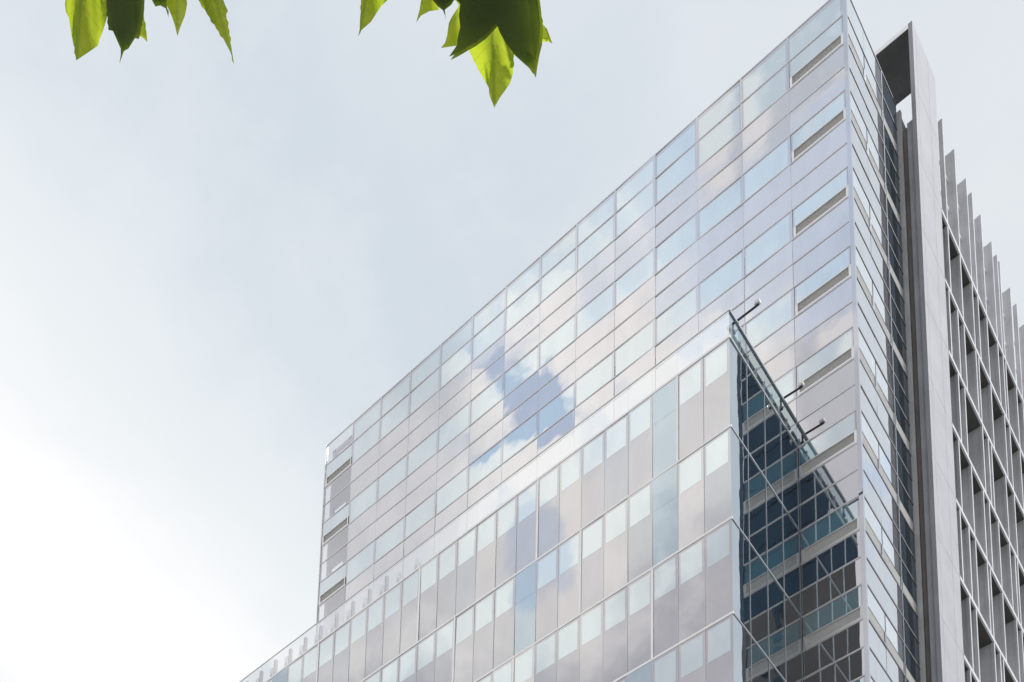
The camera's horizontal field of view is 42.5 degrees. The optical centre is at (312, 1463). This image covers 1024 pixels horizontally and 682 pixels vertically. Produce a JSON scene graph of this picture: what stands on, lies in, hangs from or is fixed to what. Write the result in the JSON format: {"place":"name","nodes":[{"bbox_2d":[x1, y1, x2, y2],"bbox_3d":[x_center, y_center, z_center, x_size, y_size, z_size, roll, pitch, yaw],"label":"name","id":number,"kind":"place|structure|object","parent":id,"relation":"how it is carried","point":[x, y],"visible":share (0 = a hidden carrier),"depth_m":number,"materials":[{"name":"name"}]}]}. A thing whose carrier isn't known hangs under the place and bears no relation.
{"place":"outdoors","nodes":[
{"label":"outdoors","id":0,"kind":"place"},
{"bbox_2d":[0,0,1023,681],"label":"sky","id":1,"kind":"structure","parent":0,"point":[212,266],"materials":[{"name":"white"}]},
{"bbox_2d":[874,21,1023,681],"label":"concrete wing","id":2,"kind":"structure","parent":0,"point":[966,403],"depth_m":58.85,"materials":[{"name":"grey concrete"}]},
{"label":"ground","id":3,"kind":"structure","parent":0,"visible":0},
{"bbox_2d":[65,0,551,107],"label":"plane tree","id":4,"kind":"object","parent":3,"relation":"on","point":[493,37],"visible":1,"depth_m":2.29,"materials":[{"name":"green plant"}]},
{"bbox_2d":[239,309,802,681],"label":"glass block","id":5,"kind":"structure","parent":3,"relation":"on","point":[649,535],"depth_m":50.85,"materials":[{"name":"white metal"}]},
{"bbox_2d":[318,632,334,681],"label":"window","id":6,"kind":"structure","parent":5,"relation":"in","point":[325,668],"depth_m":62.66,"materials":[{"name":"grey glass"}]},
{"bbox_2d":[332,620,350,681],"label":"window","id":7,"kind":"structure","parent":5,"relation":"in","point":[341,645],"depth_m":61.87,"materials":[{"name":"grey glass"}]},
{"bbox_2d":[348,608,366,681],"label":"window","id":8,"kind":"structure","parent":5,"relation":"in","point":[357,636],"depth_m":61.07,"materials":[{"name":"grey glass"}]},
{"bbox_2d":[365,594,384,677],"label":"window","id":9,"kind":"structure","parent":5,"relation":"in","point":[375,616],"depth_m":60.33,"materials":[{"name":"grey glass"}]},
{"bbox_2d":[382,582,401,665],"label":"window","id":10,"kind":"structure","parent":5,"relation":"in","point":[392,608],"depth_m":59.58,"materials":[{"name":"grey glass"}]},
{"bbox_2d":[400,569,418,652],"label":"window","id":11,"kind":"structure","parent":5,"relation":"in","point":[409,608],"depth_m":58.85,"materials":[{"name":"grey glass"}]},
{"bbox_2d":[416,631,435,681],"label":"window","id":12,"kind":"structure","parent":5,"relation":"in","point":[425,648],"depth_m":57.48,"materials":[{"name":"grey glass"}]},
{"bbox_2d":[419,554,438,639],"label":"window","id":13,"kind":"structure","parent":5,"relation":"in","point":[429,571],"depth_m":58.07,"materials":[{"name":"grey glass"}]},
{"bbox_2d":[434,619,453,681],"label":"window","id":14,"kind":"structure","parent":5,"relation":"in","point":[444,635],"depth_m":56.72,"materials":[{"name":"grey glass"}]},
{"bbox_2d":[436,541,456,627],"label":"window","id":15,"kind":"structure","parent":5,"relation":"in","point":[448,557],"depth_m":57.34,"materials":[{"name":"grey glass"}]},
{"bbox_2d":[454,605,473,681],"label":"window","id":16,"kind":"structure","parent":5,"relation":"in","point":[463,663],"depth_m":55.89,"materials":[{"name":"grey glass"}]},
{"bbox_2d":[455,526,476,614],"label":"window","id":17,"kind":"structure","parent":5,"relation":"in","point":[466,550],"depth_m":56.60,"materials":[{"name":"grey glass"}]},
{"bbox_2d":[472,591,493,681],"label":"window","id":18,"kind":"structure","parent":5,"relation":"in","point":[484,609],"depth_m":55.13,"materials":[{"name":"grey glass"}]},
{"bbox_2d":[475,511,496,600],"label":"window","id":19,"kind":"structure","parent":5,"relation":"in","point":[486,530],"depth_m":55.86,"materials":[{"name":"grey glass"}]},
{"bbox_2d":[493,576,514,668],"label":"window","id":20,"kind":"structure","parent":5,"relation":"in","point":[505,594],"depth_m":54.38,"materials":[{"name":"grey glass"}]},
{"bbox_2d":[495,496,516,586],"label":"window","id":21,"kind":"structure","parent":5,"relation":"in","point":[507,514],"depth_m":55.12,"materials":[{"name":"grey glass"}]},
{"bbox_2d":[514,644,534,681],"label":"window","id":22,"kind":"structure","parent":5,"relation":"in","point":[524,662],"depth_m":53.07,"materials":[{"name":"grey glass"}]},
{"bbox_2d":[514,561,536,654],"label":"window","id":23,"kind":"structure","parent":5,"relation":"in","point":[525,581],"depth_m":53.64,"materials":[{"name":"blue glass"}]},
{"bbox_2d":[516,481,536,572],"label":"window","id":24,"kind":"structure","parent":5,"relation":"in","point":[527,499],"depth_m":54.38,"materials":[{"name":"grey glass"}]},
{"bbox_2d":[534,631,556,681],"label":"window","id":25,"kind":"structure","parent":5,"relation":"in","point":[545,649],"depth_m":52.31,"materials":[{"name":"grey glass"}]},
{"bbox_2d":[535,547,557,641],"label":"window","id":26,"kind":"structure","parent":5,"relation":"in","point":[547,566],"depth_m":52.90,"materials":[{"name":"grey glass"}]},
{"bbox_2d":[538,464,559,556],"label":"window","id":27,"kind":"structure","parent":5,"relation":"in","point":[548,520],"depth_m":53.62,"materials":[{"name":"grey glass"}]},
{"bbox_2d":[557,531,579,627],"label":"window","id":28,"kind":"structure","parent":5,"relation":"in","point":[568,561],"depth_m":52.17,"materials":[{"name":"grey glass"}]},
{"bbox_2d":[557,616,579,681],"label":"window","id":29,"kind":"structure","parent":5,"relation":"in","point":[567,635],"depth_m":51.51,"materials":[{"name":"grey glass"}]},
{"bbox_2d":[559,448,581,542],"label":"window","id":30,"kind":"structure","parent":5,"relation":"in","point":[570,468],"depth_m":52.88,"materials":[{"name":"grey glass"}]},
{"bbox_2d":[579,601,602,681],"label":"window","id":31,"kind":"structure","parent":5,"relation":"in","point":[591,621],"depth_m":50.73,"materials":[{"name":"grey glass"}]},
{"bbox_2d":[581,515,603,611],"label":"window","id":32,"kind":"structure","parent":5,"relation":"in","point":[593,534],"depth_m":51.40,"materials":[{"name":"grey glass"}]},
{"bbox_2d":[581,431,604,527],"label":"window","id":33,"kind":"structure","parent":5,"relation":"in","point":[592,503],"depth_m":52.15,"materials":[{"name":"grey glass"}]},
{"bbox_2d":[603,586,626,681],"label":"window","id":34,"kind":"structure","parent":5,"relation":"in","point":[615,606],"depth_m":49.94,"materials":[{"name":"grey glass"}]},
{"bbox_2d":[604,414,627,511],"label":"window","id":35,"kind":"structure","parent":5,"relation":"in","point":[616,436],"depth_m":51.39,"materials":[{"name":"grey glass"}]},
{"bbox_2d":[604,498,627,597],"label":"window","id":36,"kind":"structure","parent":5,"relation":"in","point":[615,520],"depth_m":50.67,"materials":[{"name":"grey glass"}]},
{"bbox_2d":[627,570,650,672],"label":"window","id":37,"kind":"structure","parent":5,"relation":"in","point":[639,591],"depth_m":49.20,"materials":[{"name":"grey glass"}]},
{"bbox_2d":[628,396,651,494],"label":"window","id":38,"kind":"structure","parent":5,"relation":"in","point":[639,418],"depth_m":50.65,"materials":[{"name":"grey glass"}]},
{"bbox_2d":[628,481,651,581],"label":"window","id":39,"kind":"structure","parent":5,"relation":"in","point":[640,502],"depth_m":49.93,"materials":[{"name":"grey glass"}]},
{"bbox_2d":[653,378,675,477],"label":"window","id":40,"kind":"structure","parent":5,"relation":"in","point":[664,400],"depth_m":49.92,"materials":[{"name":"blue glass"}]},
{"bbox_2d":[652,464,677,565],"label":"window","id":41,"kind":"structure","parent":5,"relation":"in","point":[664,487],"depth_m":49.18,"materials":[{"name":"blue glass"}]},
{"bbox_2d":[652,646,677,681],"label":"window","id":42,"kind":"structure","parent":5,"relation":"in","point":[665,667],"depth_m":47.92,"materials":[{"name":"grey glass"}]},
{"bbox_2d":[653,553,677,656],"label":"window","id":43,"kind":"structure","parent":5,"relation":"in","point":[665,576],"depth_m":48.44,"materials":[{"name":"grey glass"}]},
{"bbox_2d":[679,358,702,458],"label":"window","id":44,"kind":"structure","parent":5,"relation":"in","point":[691,380],"depth_m":49.14,"materials":[{"name":"grey glass"}]},
{"bbox_2d":[678,446,703,549],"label":"window","id":45,"kind":"structure","parent":5,"relation":"in","point":[691,469],"depth_m":48.44,"materials":[{"name":"grey glass"}]},
{"bbox_2d":[678,537,704,641],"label":"window","id":46,"kind":"structure","parent":5,"relation":"in","point":[691,588],"depth_m":47.71,"materials":[{"name":"grey glass"}]},
{"bbox_2d":[679,630,704,681],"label":"window","id":47,"kind":"structure","parent":5,"relation":"in","point":[691,652],"depth_m":47.13,"materials":[{"name":"grey glass"}]},
{"bbox_2d":[703,338,729,441],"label":"window","id":48,"kind":"structure","parent":5,"relation":"in","point":[716,364],"depth_m":48.42,"materials":[{"name":"grey glass"}]},
{"bbox_2d":[704,427,731,532],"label":"window","id":49,"kind":"structure","parent":5,"relation":"in","point":[717,452],"depth_m":47.69,"materials":[{"name":"grey glass"}]},
{"bbox_2d":[705,519,732,626],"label":"window","id":50,"kind":"structure","parent":5,"relation":"in","point":[718,543],"depth_m":46.96,"materials":[{"name":"grey glass"}]},
{"bbox_2d":[705,614,733,681],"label":"window","id":51,"kind":"structure","parent":5,"relation":"in","point":[719,637],"depth_m":46.33,"materials":[{"name":"grey glass"}]},
{"bbox_2d":[729,338,747,449],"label":"side window","id":52,"kind":"structure","parent":5,"relation":"in","point":[738,387],"depth_m":48.52,"materials":[{"name":"glass"}]},
{"bbox_2d":[731,428,748,539],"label":"side window","id":53,"kind":"structure","parent":5,"relation":"in","point":[739,455],"depth_m":47.79,"materials":[{"name":"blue glass"}]},
{"bbox_2d":[732,519,749,631],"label":"side window","id":54,"kind":"structure","parent":5,"relation":"in","point":[740,545],"depth_m":47.06,"materials":[{"name":"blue glass"}]},
{"bbox_2d":[733,614,750,681],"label":"side window","id":55,"kind":"structure","parent":5,"relation":"in","point":[741,638],"depth_m":46.44,"materials":[{"name":"glass"}]},
{"bbox_2d":[747,367,764,475],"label":"side window","id":56,"kind":"structure","parent":5,"relation":"in","point":[756,430],"depth_m":49.53,"materials":[{"name":"clear glass"}]},
{"bbox_2d":[748,454,766,564],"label":"side window","id":57,"kind":"structure","parent":5,"relation":"in","point":[757,486],"depth_m":48.81,"materials":[{"name":"clear glass"}]},
{"bbox_2d":[750,545,768,657],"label":"side window","id":58,"kind":"structure","parent":5,"relation":"in","point":[758,571],"depth_m":48.08,"materials":[{"name":"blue glass"}]},
{"bbox_2d":[751,638,768,681],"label":"side window","id":59,"kind":"structure","parent":5,"relation":"in","point":[760,664],"depth_m":47.49,"materials":[{"name":"clear glass"}]},
{"bbox_2d":[765,396,781,501],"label":"side window","id":60,"kind":"structure","parent":5,"relation":"in","point":[772,422],"depth_m":50.55,"materials":[{"name":"clear glass"}]},
{"bbox_2d":[766,482,783,589],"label":"side window","id":61,"kind":"structure","parent":5,"relation":"in","point":[774,507],"depth_m":49.82,"materials":[{"name":"clear glass"}]},
{"bbox_2d":[768,571,785,679],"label":"side window","id":62,"kind":"structure","parent":5,"relation":"in","point":[775,594],"depth_m":49.10,"materials":[{"name":"clear glass"}]},
{"bbox_2d":[781,422,799,528],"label":"side window","id":63,"kind":"structure","parent":5,"relation":"in","point":[790,485],"depth_m":51.58,"materials":[{"name":"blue glass"}]},
{"bbox_2d":[783,508,801,614],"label":"side window","id":64,"kind":"structure","parent":5,"relation":"in","point":[792,571],"depth_m":50.85,"materials":[{"name":"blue glass"}]},
{"bbox_2d":[785,595,802,681],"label":"side window","id":65,"kind":"structure","parent":5,"relation":"in","point":[794,657],"depth_m":50.14,"materials":[{"name":"glass"}]},
{"bbox_2d":[316,0,920,681],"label":"glass tower","id":66,"kind":"structure","parent":3,"relation":"on","point":[770,180],"depth_m":56.63,"materials":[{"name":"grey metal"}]},
{"bbox_2d":[319,563,345,603],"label":"vent window","id":67,"kind":"structure","parent":66,"relation":"in","point":[336,580],"depth_m":73.16,"materials":[{"name":"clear glass"}]},
{"bbox_2d":[346,541,373,583],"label":"window","id":68,"kind":"structure","parent":66,"relation":"in","point":[362,560],"depth_m":71.66,"materials":[{"name":"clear glass"}]},
{"bbox_2d":[349,480,376,522],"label":"window","id":69,"kind":"structure","parent":66,"relation":"in","point":[367,497],"depth_m":72.38,"materials":[{"name":"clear glass"}]},
{"bbox_2d":[352,419,379,462],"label":"window","id":70,"kind":"structure","parent":66,"relation":"in","point":[370,437],"depth_m":73.11,"materials":[{"name":"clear glass"}]},
{"bbox_2d":[375,517,403,560],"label":"window","id":71,"kind":"structure","parent":66,"relation":"in","point":[393,536],"depth_m":70.17,"materials":[{"name":"white glass"}]},
{"bbox_2d":[377,455,406,499],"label":"window","id":72,"kind":"structure","parent":66,"relation":"in","point":[397,472],"depth_m":70.89,"materials":[{"name":"white glass"}]},
{"bbox_2d":[380,394,408,438],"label":"window","id":73,"kind":"structure","parent":66,"relation":"in","point":[398,413],"depth_m":71.62,"materials":[{"name":"white glass"}]},
{"bbox_2d":[405,493,434,537],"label":"window","id":74,"kind":"structure","parent":66,"relation":"in","point":[422,513],"depth_m":68.68,"materials":[{"name":"white glass"}]},
{"bbox_2d":[407,429,437,475],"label":"window","id":75,"kind":"structure","parent":66,"relation":"in","point":[428,447],"depth_m":69.42,"materials":[{"name":"white glass"}]},
{"bbox_2d":[410,367,439,413],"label":"window","id":76,"kind":"structure","parent":66,"relation":"in","point":[430,385],"depth_m":70.14,"materials":[{"name":"white glass"}]},
{"bbox_2d":[436,467,467,513],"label":"window","id":77,"kind":"structure","parent":66,"relation":"in","point":[456,486],"depth_m":67.20,"materials":[{"name":"white glass"}]},
{"bbox_2d":[438,402,469,449],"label":"window","id":78,"kind":"structure","parent":66,"relation":"in","point":[456,424],"depth_m":67.93,"materials":[{"name":"white glass"}]},
{"bbox_2d":[440,339,471,387],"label":"window","id":79,"kind":"structure","parent":66,"relation":"in","point":[462,357],"depth_m":68.66,"materials":[{"name":"white glass"}]},
{"bbox_2d":[468,440,501,488],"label":"window","id":80,"kind":"structure","parent":66,"relation":"in","point":[485,464],"depth_m":65.71,"materials":[{"name":"white glass"}]},
{"bbox_2d":[470,375,502,423],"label":"window","id":81,"kind":"structure","parent":66,"relation":"in","point":[492,394],"depth_m":66.44,"materials":[{"name":"white glass"}]},
{"bbox_2d":[472,310,504,359],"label":"window","id":82,"kind":"structure","parent":66,"relation":"in","point":[495,329],"depth_m":67.15,"materials":[{"name":"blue glass"}]},
{"bbox_2d":[502,413,536,462],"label":"window","id":83,"kind":"structure","parent":66,"relation":"in","point":[526,432],"depth_m":64.22,"materials":[{"name":"blue glass"}]},
{"bbox_2d":[504,346,537,395],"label":"window","id":84,"kind":"structure","parent":66,"relation":"in","point":[527,365],"depth_m":64.96,"materials":[{"name":"blue glass"}]},
{"bbox_2d":[506,280,539,330],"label":"window","id":85,"kind":"structure","parent":66,"relation":"in","point":[524,304],"depth_m":65.68,"materials":[{"name":"white glass"}]},
{"bbox_2d":[538,383,573,434],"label":"window","id":86,"kind":"structure","parent":66,"relation":"in","point":[563,403],"depth_m":62.73,"materials":[{"name":"blue glass"}]},
{"bbox_2d":[539,315,574,367],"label":"window","id":87,"kind":"structure","parent":66,"relation":"in","point":[564,335],"depth_m":63.46,"materials":[{"name":"white glass"}]},
{"bbox_2d":[541,249,575,300],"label":"window","id":88,"kind":"structure","parent":66,"relation":"in","point":[566,268],"depth_m":64.19,"materials":[{"name":"white glass"}]},
{"bbox_2d":[575,353,612,406],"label":"window","id":89,"kind":"structure","parent":66,"relation":"in","point":[600,374],"depth_m":61.25,"materials":[{"name":"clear glass"}]},
{"bbox_2d":[576,283,613,337],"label":"window","id":90,"kind":"structure","parent":66,"relation":"in","point":[603,303],"depth_m":61.97,"materials":[{"name":"clear glass"}]},
{"bbox_2d":[577,215,613,269],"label":"window","id":91,"kind":"structure","parent":66,"relation":"in","point":[604,235],"depth_m":62.70,"materials":[{"name":"clear glass"}]},
{"bbox_2d":[615,320,653,375],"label":"window","id":92,"kind":"structure","parent":66,"relation":"in","point":[642,341],"depth_m":59.76,"materials":[{"name":"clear glass"}]},
{"bbox_2d":[615,248,654,305],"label":"window","id":93,"kind":"structure","parent":66,"relation":"in","point":[642,270],"depth_m":60.49,"materials":[{"name":"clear glass"}]},
{"bbox_2d":[616,179,654,236],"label":"window","id":94,"kind":"structure","parent":66,"relation":"in","point":[643,201],"depth_m":61.20,"materials":[{"name":"clear glass"}]},
{"bbox_2d":[656,144,695,202],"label":"window","id":95,"kind":"structure","parent":66,"relation":"in","point":[685,165],"depth_m":59.73,"materials":[{"name":"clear glass"}]},
{"bbox_2d":[656,213,696,271],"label":"window","id":96,"kind":"structure","parent":66,"relation":"in","point":[683,237],"depth_m":58.99,"materials":[{"name":"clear glass"}]},
{"bbox_2d":[656,286,696,343],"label":"window","id":97,"kind":"structure","parent":66,"relation":"in","point":[685,308],"depth_m":58.27,"materials":[{"name":"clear glass"}]},
{"bbox_2d":[698,106,740,166],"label":"window","id":98,"kind":"structure","parent":66,"relation":"in","point":[729,126],"depth_m":58.23,"materials":[{"name":"clear glass"}]},
{"bbox_2d":[698,177,741,236],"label":"window","id":99,"kind":"structure","parent":66,"relation":"in","point":[729,199],"depth_m":57.51,"materials":[{"name":"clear glass"}]},
{"bbox_2d":[699,250,742,310],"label":"window","id":100,"kind":"structure","parent":66,"relation":"in","point":[731,272],"depth_m":56.78,"materials":[{"name":"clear glass"}]},
{"bbox_2d":[742,63,787,127],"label":"window","id":101,"kind":"structure","parent":66,"relation":"in","point":[776,86],"depth_m":56.74,"materials":[{"name":"clear glass"}]},
{"bbox_2d":[743,137,788,200],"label":"window","id":102,"kind":"structure","parent":66,"relation":"in","point":[777,159],"depth_m":56.01,"materials":[{"name":"blue glass"}]},
{"bbox_2d":[744,212,790,274],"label":"window","id":103,"kind":"structure","parent":66,"relation":"in","point":[779,234],"depth_m":55.28,"materials":[{"name":"blue glass"}]},
{"bbox_2d":[746,290,792,351],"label":"window","id":104,"kind":"structure","parent":66,"relation":"in","point":[780,312],"depth_m":54.54,"materials":[{"name":"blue glass"}]},
{"bbox_2d":[789,17,842,87],"bbox_3d":[21.603,-60.322,55.183,2.430,1.522,0.190,-7,-15,44],"label":"vent window","id":105,"kind":"structure","parent":66,"relation":"in","point":[831,38],"depth_m":55.17,"materials":[{"name":"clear glass"}]},
{"bbox_2d":[791,91,845,161],"bbox_3d":[21.410,-56.393,54.456,2.430,1.522,0.190,-7,-15,44],"label":"vent window","id":106,"kind":"structure","parent":66,"relation":"in","point":[834,113],"depth_m":54.44,"materials":[{"name":"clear glass"}]},
{"bbox_2d":[793,168,848,237],"bbox_3d":[21.217,-52.464,53.728,2.430,1.522,0.190,-7,-15,44],"label":"vent window","id":107,"kind":"structure","parent":66,"relation":"in","point":[835,191],"depth_m":53.71,"materials":[{"name":"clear glass"}]},
{"bbox_2d":[795,247,850,315],"bbox_3d":[21.023,-48.536,53.001,2.430,1.522,0.190,-7,-15,44],"label":"vent window","id":108,"kind":"structure","parent":66,"relation":"in","point":[837,270],"depth_m":52.99,"materials":[{"name":"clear glass"}]},
{"bbox_2d":[797,327,853,395],"bbox_3d":[20.830,-44.607,52.274,2.430,1.522,0.190,-7,-15,44],"label":"vent window","id":109,"kind":"structure","parent":66,"relation":"in","point":[840,351],"depth_m":52.24,"materials":[{"name":"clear glass"}]},
{"bbox_2d":[798,411,856,477],"bbox_3d":[20.636,-40.679,51.547,2.430,1.522,0.190,-7,-15,44],"label":"vent window","id":110,"kind":"structure","parent":66,"relation":"in","point":[843,434],"depth_m":51.53,"materials":[{"name":"grey glass"}]},
{"bbox_2d":[800,497,859,562],"bbox_3d":[20.443,-36.750,50.819,2.430,1.522,0.190,-7,-15,44],"label":"vent window","id":111,"kind":"structure","parent":66,"relation":"in","point":[844,521],"depth_m":50.80,"materials":[{"name":"grey glass"}]},
{"bbox_2d":[802,585,862,649],"bbox_3d":[20.249,-32.821,50.092,2.430,1.522,0.190,-7,-15,44],"label":"vent window","id":112,"kind":"structure","parent":66,"relation":"in","point":[844,611],"depth_m":50.08,"materials":[{"name":"grey glass"}]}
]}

